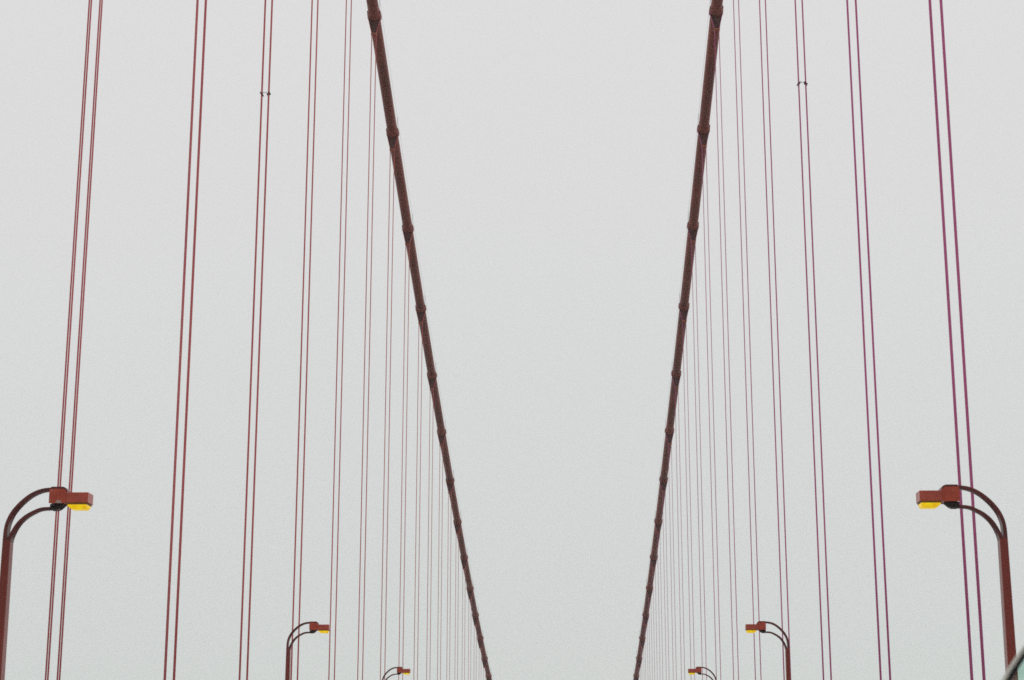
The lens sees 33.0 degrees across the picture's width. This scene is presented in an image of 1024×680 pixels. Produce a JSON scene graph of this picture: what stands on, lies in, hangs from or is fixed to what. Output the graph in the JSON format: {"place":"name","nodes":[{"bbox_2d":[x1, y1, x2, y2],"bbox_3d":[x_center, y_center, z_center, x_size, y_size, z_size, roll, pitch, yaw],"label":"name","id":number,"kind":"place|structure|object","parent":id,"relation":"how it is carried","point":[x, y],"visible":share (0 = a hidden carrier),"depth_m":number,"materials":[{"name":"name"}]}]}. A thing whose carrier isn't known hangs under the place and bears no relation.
{"place":"outdoors","nodes":[
{"label":"outdoors","id":0,"kind":"place"},
{"bbox_2d":[366,0,491,679],"bbox_3d":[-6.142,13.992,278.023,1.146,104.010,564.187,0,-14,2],"label":"cable","id":1,"kind":"object","parent":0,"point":[374,15],"visible":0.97,"depth_m":173.12,"materials":[{"name":"paint"}]},
{"bbox_2d":[45,0,102,679],"bbox_3d":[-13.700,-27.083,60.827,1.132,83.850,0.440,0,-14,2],"label":"suspender","id":2,"kind":"object","parent":1,"relation":"hanging from","point":[79,332],"visible":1,"depth_m":54.12,"materials":[{"name":"metal"}]},
{"bbox_2d":[163,0,206,679],"bbox_3d":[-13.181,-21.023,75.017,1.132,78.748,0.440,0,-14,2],"label":"suspender","id":3,"kind":"object","parent":1,"relation":"hanging from","point":[188,364],"visible":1,"depth_m":69.72,"materials":[{"name":"metal"}]},
{"bbox_2d":[239,0,272,679],"bbox_3d":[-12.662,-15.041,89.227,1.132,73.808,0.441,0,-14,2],"label":"suspender","id":4,"kind":"object","parent":1,"relation":"hanging from","point":[268,94],"visible":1,"depth_m":85.40,"materials":[{"name":"metal"}]},
{"bbox_2d":[290,0,318,679],"bbox_3d":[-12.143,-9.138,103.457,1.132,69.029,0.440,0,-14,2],"label":"suspender","id":5,"kind":"object","parent":1,"relation":"hanging from","point":[307,340],"visible":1,"depth_m":101.08,"materials":[{"name":"metal"}]},
{"bbox_2d":[328,0,351,679],"bbox_3d":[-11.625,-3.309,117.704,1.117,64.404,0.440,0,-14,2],"label":"suspender","id":6,"kind":"object","parent":1,"relation":"hanging from","point":[342,345],"visible":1,"depth_m":116.70,"materials":[{"name":"metal"}]},
{"bbox_2d":[357,16,380,679],"bbox_3d":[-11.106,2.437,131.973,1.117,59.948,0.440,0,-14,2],"label":"suspender","id":7,"kind":"object","parent":1,"relation":"hanging from","point":[374,26],"visible":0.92,"depth_m":132.77,"materials":[{"name":"metal"}]},
{"bbox_2d":[380,133,398,679],"bbox_3d":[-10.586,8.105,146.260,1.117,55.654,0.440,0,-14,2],"label":"suspender","id":8,"kind":"object","parent":1,"relation":"hanging from","point":[392,142],"visible":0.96,"depth_m":147.09,"materials":[{"name":"metal"}]},
{"bbox_2d":[398,229,413,679],"bbox_3d":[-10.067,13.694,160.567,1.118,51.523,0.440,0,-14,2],"label":"suspender","id":9,"kind":"object","parent":1,"relation":"hanging from","point":[407,237],"visible":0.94,"depth_m":161.76,"materials":[{"name":"metal"}]},
{"bbox_2d":[414,310,425,679],"bbox_3d":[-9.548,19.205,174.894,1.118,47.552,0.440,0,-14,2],"label":"suspender","id":10,"kind":"object","parent":1,"relation":"hanging from","point":[420,316],"visible":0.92,"depth_m":176.41,"materials":[{"name":"metal"}]},
{"bbox_2d":[426,376,436,679],"bbox_3d":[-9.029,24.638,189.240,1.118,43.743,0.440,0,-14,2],"label":"suspender","id":11,"kind":"object","parent":1,"relation":"hanging from","point":[431,383],"visible":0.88,"depth_m":190.37,"materials":[{"name":"metal"}]},
{"bbox_2d":[437,434,445,679],"bbox_3d":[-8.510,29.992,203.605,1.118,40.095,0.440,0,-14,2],"label":"suspender","id":12,"kind":"object","parent":1,"relation":"hanging from","point":[441,440],"visible":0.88,"depth_m":204.53,"materials":[{"name":"metal"}]},
{"bbox_2d":[446,482,453,679],"bbox_3d":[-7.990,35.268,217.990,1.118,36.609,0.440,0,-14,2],"label":"suspender","id":13,"kind":"object","parent":1,"relation":"hanging from","point":[449,487],"visible":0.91,"depth_m":219.30,"materials":[{"name":"metal"}]},
{"bbox_2d":[454,522,461,679],"bbox_3d":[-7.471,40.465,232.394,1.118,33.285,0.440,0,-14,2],"label":"suspender","id":14,"kind":"object","parent":1,"relation":"hanging from","point":[457,528],"visible":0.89,"depth_m":234.62,"materials":[{"name":"metal"}]},
{"bbox_2d":[461,559,467,679],"bbox_3d":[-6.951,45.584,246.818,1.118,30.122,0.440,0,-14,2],"label":"suspender","id":15,"kind":"object","parent":1,"relation":"hanging from","point":[464,563],"visible":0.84,"depth_m":248.48,"materials":[{"name":"metal"}]},
{"bbox_2d":[467,589,473,679],"bbox_3d":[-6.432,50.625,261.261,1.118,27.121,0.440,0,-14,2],"label":"suspender","id":16,"kind":"object","parent":1,"relation":"hanging from","point":[469,594],"visible":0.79,"depth_m":262.65,"materials":[{"name":"metal"}]},
{"bbox_2d":[472,616,478,645],"bbox_3d":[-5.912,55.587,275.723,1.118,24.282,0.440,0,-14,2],"label":"suspender","id":17,"kind":"object","parent":1,"relation":"hanging from","point":[475,620],"visible":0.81,"depth_m":278.13,"materials":[{"name":"metal"}]},
{"bbox_2d":[477,638,483,647],"bbox_3d":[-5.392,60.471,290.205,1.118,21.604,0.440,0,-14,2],"label":"suspender","id":18,"kind":"object","parent":1,"relation":"hanging from","point":[480,644],"visible":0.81,"depth_m":292.40,"materials":[{"name":"metal"}]},
{"bbox_2d":[482,659,487,679],"bbox_3d":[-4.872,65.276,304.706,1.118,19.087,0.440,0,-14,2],"label":"suspender","id":19,"kind":"object","parent":1,"relation":"hanging from","point":[484,663],"visible":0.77,"depth_m":306.30,"materials":[{"name":"metal"}]},
{"bbox_2d":[0,0,1023,679],"label":"sky","id":20,"kind":"structure","parent":0,"point":[548,147],"materials":[{"name":"grey"}]},
{"bbox_2d":[1001,645,1023,679],"bbox_3d":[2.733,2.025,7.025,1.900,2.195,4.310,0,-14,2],"label":"car","id":21,"kind":"object","parent":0,"point":[1013,667],"visible":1,"depth_m":7.32,"materials":[{"name":"silver metal"}]},
{"bbox_3d":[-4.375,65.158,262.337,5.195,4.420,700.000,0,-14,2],"label":"left sidewalk","id":22,"kind":"structure","parent":0,"visible":0},
{"bbox_2d":[0,487,92,679],"bbox_3d":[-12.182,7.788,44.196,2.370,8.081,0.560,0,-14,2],"label":"street lamp","id":23,"kind":"object","parent":22,"relation":"on","point":[61,498],"visible":1,"depth_m":44.80,"materials":[{"name":"metal"}]},
{"bbox_2d":[285,621,329,679],"bbox_3d":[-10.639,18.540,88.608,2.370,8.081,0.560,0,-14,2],"label":"street lamp","id":24,"kind":"object","parent":22,"relation":"on","point":[314,626],"visible":1,"depth_m":89.24,"materials":[{"name":"metal"}]},
{"bbox_2d":[382,667,410,679],"bbox_3d":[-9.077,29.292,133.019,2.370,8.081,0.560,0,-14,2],"label":"street lamp","id":25,"kind":"object","parent":22,"relation":"on","point":[400,670],"visible":1,"depth_m":133.69,"materials":[{"name":"metal"}]},
{"bbox_3d":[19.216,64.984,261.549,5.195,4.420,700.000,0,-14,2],"label":"right sidewalk","id":26,"kind":"structure","parent":0,"visible":0},
{"bbox_2d":[633,0,722,679],"bbox_3d":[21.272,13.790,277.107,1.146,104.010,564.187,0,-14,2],"label":"cable","id":27,"kind":"object","parent":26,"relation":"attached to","point":[715,10],"visible":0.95,"depth_m":172.41,"materials":[{"name":"paint"}]},
{"bbox_2d":[636,659,641,679],"bbox_3d":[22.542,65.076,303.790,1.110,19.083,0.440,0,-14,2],"label":"suspender","id":28,"kind":"object","parent":27,"relation":"hanging from","point":[639,663],"visible":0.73,"depth_m":305.40,"materials":[{"name":"metal"}]},
{"bbox_2d":[639,639,644,655],"bbox_3d":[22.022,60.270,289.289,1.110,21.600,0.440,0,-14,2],"label":"suspender","id":29,"kind":"object","parent":27,"relation":"hanging from","point":[642,643],"visible":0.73,"depth_m":291.43,"materials":[{"name":"metal"}]},
{"bbox_2d":[642,615,648,668],"bbox_3d":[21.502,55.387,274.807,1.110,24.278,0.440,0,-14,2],"label":"suspender","id":30,"kind":"object","parent":27,"relation":"hanging from","point":[645,620],"visible":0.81,"depth_m":276.78,"materials":[{"name":"metal"}]},
{"bbox_2d":[646,589,652,679],"bbox_3d":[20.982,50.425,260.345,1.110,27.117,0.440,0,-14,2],"label":"suspender","id":31,"kind":"object","parent":27,"relation":"hanging from","point":[649,593],"visible":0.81,"depth_m":262.53,"materials":[{"name":"metal"}]},
{"bbox_2d":[650,558,656,670],"bbox_3d":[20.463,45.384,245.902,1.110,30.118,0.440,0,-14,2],"label":"suspender","id":32,"kind":"object","parent":27,"relation":"hanging from","point":[653,562],"visible":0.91,"depth_m":248.28,"materials":[{"name":"metal"}]},
{"bbox_2d":[655,523,662,669],"bbox_3d":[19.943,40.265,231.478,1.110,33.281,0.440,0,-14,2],"label":"suspender","id":33,"kind":"object","parent":27,"relation":"hanging from","point":[658,528],"visible":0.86,"depth_m":233.87,"materials":[{"name":"metal"}]},
{"bbox_2d":[659,480,668,656],"bbox_3d":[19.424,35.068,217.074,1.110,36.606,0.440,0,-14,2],"label":"suspender","id":34,"kind":"object","parent":27,"relation":"hanging from","point":[663,486],"visible":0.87,"depth_m":219.27,"materials":[{"name":"metal"}]},
{"bbox_2d":[665,432,676,679],"bbox_3d":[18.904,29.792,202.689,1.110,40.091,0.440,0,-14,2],"label":"suspender","id":35,"kind":"object","parent":27,"relation":"hanging from","point":[669,438],"visible":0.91,"depth_m":204.69,"materials":[{"name":"metal"}]},
{"bbox_2d":[671,374,684,679],"bbox_3d":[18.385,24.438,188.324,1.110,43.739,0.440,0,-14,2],"label":"suspender","id":36,"kind":"object","parent":27,"relation":"hanging from","point":[676,381],"visible":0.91,"depth_m":190.08,"materials":[{"name":"metal"}]},
{"bbox_2d":[679,308,694,679],"bbox_3d":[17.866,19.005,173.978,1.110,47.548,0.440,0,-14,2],"label":"suspender","id":37,"kind":"object","parent":27,"relation":"hanging from","point":[684,314],"visible":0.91,"depth_m":175.49,"materials":[{"name":"metal"}]},
{"bbox_2d":[687,227,706,679],"bbox_3d":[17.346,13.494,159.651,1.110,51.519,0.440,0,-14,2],"label":"suspender","id":38,"kind":"object","parent":27,"relation":"hanging from","point":[693,235],"visible":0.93,"depth_m":161.24,"materials":[{"name":"metal"}]},
{"bbox_2d":[697,130,720,679],"bbox_3d":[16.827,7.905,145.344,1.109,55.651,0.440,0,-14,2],"label":"suspender","id":39,"kind":"object","parent":27,"relation":"hanging from","point":[703,138],"visible":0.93,"depth_m":146.45,"materials":[{"name":"metal"}]},
{"bbox_2d":[709,11,738,679],"bbox_3d":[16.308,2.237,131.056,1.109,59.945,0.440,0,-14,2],"label":"suspender","id":40,"kind":"object","parent":27,"relation":"hanging from","point":[716,22],"visible":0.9,"depth_m":132.03,"materials":[{"name":"metal"}]},
{"bbox_2d":[733,0,761,679],"bbox_3d":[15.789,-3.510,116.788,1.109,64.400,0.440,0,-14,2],"label":"suspender","id":41,"kind":"object","parent":27,"relation":"hanging from","point":[749,340],"visible":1,"depth_m":115.87,"materials":[{"name":"metal"}]},
{"bbox_2d":[759,0,790,679],"bbox_3d":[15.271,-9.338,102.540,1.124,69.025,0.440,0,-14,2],"label":"suspender","id":42,"kind":"object","parent":27,"relation":"hanging from","point":[777,339],"visible":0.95,"depth_m":100.20,"materials":[{"name":"metal"}]},
{"bbox_2d":[794,0,831,679],"bbox_3d":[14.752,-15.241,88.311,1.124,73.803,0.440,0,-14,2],"label":"suspender","id":43,"kind":"object","parent":27,"relation":"hanging from","point":[804,82],"visible":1,"depth_m":84.43,"materials":[{"name":"metal"}]},
{"bbox_2d":[846,0,890,679],"bbox_3d":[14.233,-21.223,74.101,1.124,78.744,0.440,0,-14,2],"label":"suspender","id":44,"kind":"object","parent":27,"relation":"hanging from","point":[881,508],"visible":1,"depth_m":68.73,"materials":[{"name":"metal"}]},
{"bbox_2d":[928,0,985,679],"bbox_3d":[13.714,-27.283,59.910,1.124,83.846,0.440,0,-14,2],"label":"suspender","id":45,"kind":"object","parent":27,"relation":"hanging from","point":[963,351],"visible":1,"depth_m":53.12,"materials":[{"name":"metal"}]},
{"bbox_2d":[688,667,716,679],"bbox_3d":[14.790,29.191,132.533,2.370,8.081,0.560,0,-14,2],"label":"street lamp","id":46,"kind":"object","parent":26,"relation":"on","point":[698,670],"visible":1,"depth_m":133.23,"materials":[{"name":"metal"}]},
{"bbox_2d":[745,621,790,679],"bbox_3d":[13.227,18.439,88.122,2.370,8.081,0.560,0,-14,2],"label":"street lamp","id":47,"kind":"object","parent":26,"relation":"on","point":[760,626],"visible":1,"depth_m":88.78,"materials":[{"name":"metal"}]},
{"bbox_2d":[916,484,1017,679],"bbox_3d":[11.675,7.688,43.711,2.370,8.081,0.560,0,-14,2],"label":"street lamp","id":48,"kind":"object","parent":26,"relation":"on","point":[947,495],"visible":1,"depth_m":44.25,"materials":[{"name":"metal"}]}
]}

